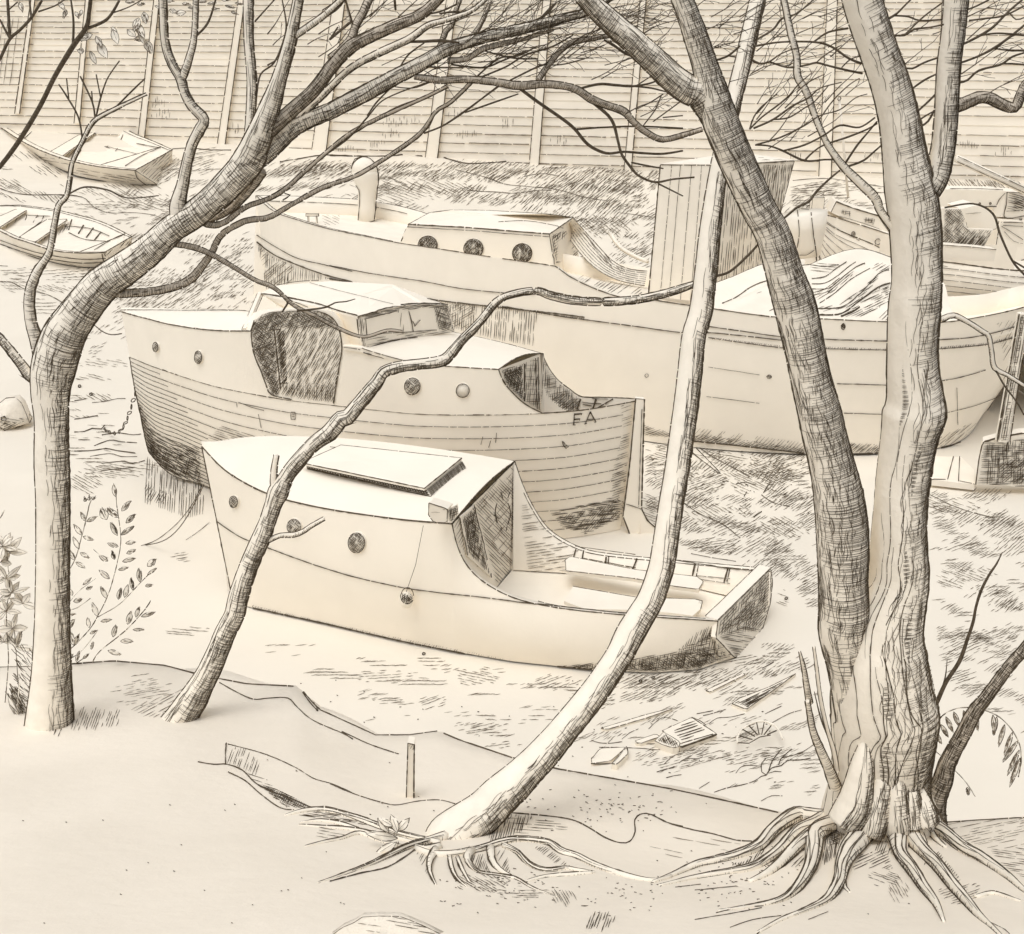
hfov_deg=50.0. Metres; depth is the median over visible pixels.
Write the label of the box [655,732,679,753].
basket end
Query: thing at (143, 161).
rowing boat
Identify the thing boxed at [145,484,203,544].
mooring line
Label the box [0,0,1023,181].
boarded shed
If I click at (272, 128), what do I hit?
tree
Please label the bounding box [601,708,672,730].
plank
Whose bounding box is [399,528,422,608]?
fender
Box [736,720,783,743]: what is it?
basket
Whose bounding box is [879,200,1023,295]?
clinker boat
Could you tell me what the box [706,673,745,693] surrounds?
plank
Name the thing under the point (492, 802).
tree
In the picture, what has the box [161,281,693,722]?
tree
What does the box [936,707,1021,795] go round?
fern frond
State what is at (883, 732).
tree
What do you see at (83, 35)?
overhanging bough
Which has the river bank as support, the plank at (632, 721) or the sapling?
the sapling
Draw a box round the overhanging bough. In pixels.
[0,0,242,168]
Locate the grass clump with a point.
(17, 698)
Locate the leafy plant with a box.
[0,510,33,701]
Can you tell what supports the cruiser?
on the ground
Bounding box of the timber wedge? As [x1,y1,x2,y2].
[732,674,795,711]
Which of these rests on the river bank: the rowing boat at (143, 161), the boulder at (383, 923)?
the boulder at (383, 923)
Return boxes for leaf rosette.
[366,814,409,852]
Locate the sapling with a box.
[932,552,1023,824]
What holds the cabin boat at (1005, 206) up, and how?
on the ground
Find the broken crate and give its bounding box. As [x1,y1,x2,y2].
[662,717,716,750]
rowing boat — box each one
[0,205,131,267]
[1,128,172,184]
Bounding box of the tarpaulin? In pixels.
[689,248,955,320]
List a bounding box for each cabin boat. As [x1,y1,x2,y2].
[121,280,654,537]
[201,436,772,671]
[939,155,1023,260]
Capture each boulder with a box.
[0,395,32,430]
[332,912,443,933]
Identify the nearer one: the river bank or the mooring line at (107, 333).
the river bank
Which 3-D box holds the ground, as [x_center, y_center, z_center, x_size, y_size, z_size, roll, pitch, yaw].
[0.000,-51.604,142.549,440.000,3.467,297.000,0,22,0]
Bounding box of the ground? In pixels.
[0,129,1023,820]
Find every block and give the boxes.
[611,746,627,769]
[931,312,1023,489]
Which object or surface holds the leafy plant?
on the river bank
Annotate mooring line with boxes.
[95,325,121,334]
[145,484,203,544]
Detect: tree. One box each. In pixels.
[0,0,702,730]
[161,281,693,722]
[284,0,765,895]
[575,0,1023,933]
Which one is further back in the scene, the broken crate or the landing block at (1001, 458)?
the landing block at (1001, 458)
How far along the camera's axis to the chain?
18.83 m
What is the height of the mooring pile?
0.956 m
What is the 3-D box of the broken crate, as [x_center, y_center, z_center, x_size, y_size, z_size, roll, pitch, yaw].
[1.888,2.831,11.664,0.526,0.096,0.387,-12,25,-26]
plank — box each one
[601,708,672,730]
[635,734,658,745]
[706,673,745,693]
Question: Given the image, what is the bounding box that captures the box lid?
[591,747,624,765]
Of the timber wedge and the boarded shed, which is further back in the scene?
the boarded shed
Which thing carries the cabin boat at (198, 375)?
on the ground
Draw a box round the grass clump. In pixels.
[5,644,31,714]
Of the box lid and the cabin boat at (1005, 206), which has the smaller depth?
the box lid
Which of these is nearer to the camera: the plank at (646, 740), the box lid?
the box lid
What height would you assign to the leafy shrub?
1.303 m
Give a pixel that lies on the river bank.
(124, 808)
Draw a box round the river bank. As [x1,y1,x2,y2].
[0,660,1023,933]
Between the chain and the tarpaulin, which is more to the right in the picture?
the tarpaulin
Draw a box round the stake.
[406,736,414,797]
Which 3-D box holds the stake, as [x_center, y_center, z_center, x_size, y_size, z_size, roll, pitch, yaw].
[-0.523,1.562,5.654,0.062,0.382,0.070,0,22,0]
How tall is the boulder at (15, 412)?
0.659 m
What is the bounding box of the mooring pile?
[782,208,827,259]
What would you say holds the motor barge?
on the ground
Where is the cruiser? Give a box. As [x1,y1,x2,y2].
[805,96,888,264]
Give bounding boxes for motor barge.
[253,154,1023,453]
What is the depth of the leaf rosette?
4.83 m
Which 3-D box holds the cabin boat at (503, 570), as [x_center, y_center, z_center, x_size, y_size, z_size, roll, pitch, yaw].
[-0.306,1.210,13.958,7.217,2.983,3.180,0,22,0]
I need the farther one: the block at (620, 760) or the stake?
the block at (620, 760)
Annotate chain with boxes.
[102,392,135,434]
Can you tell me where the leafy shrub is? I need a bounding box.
[70,483,156,663]

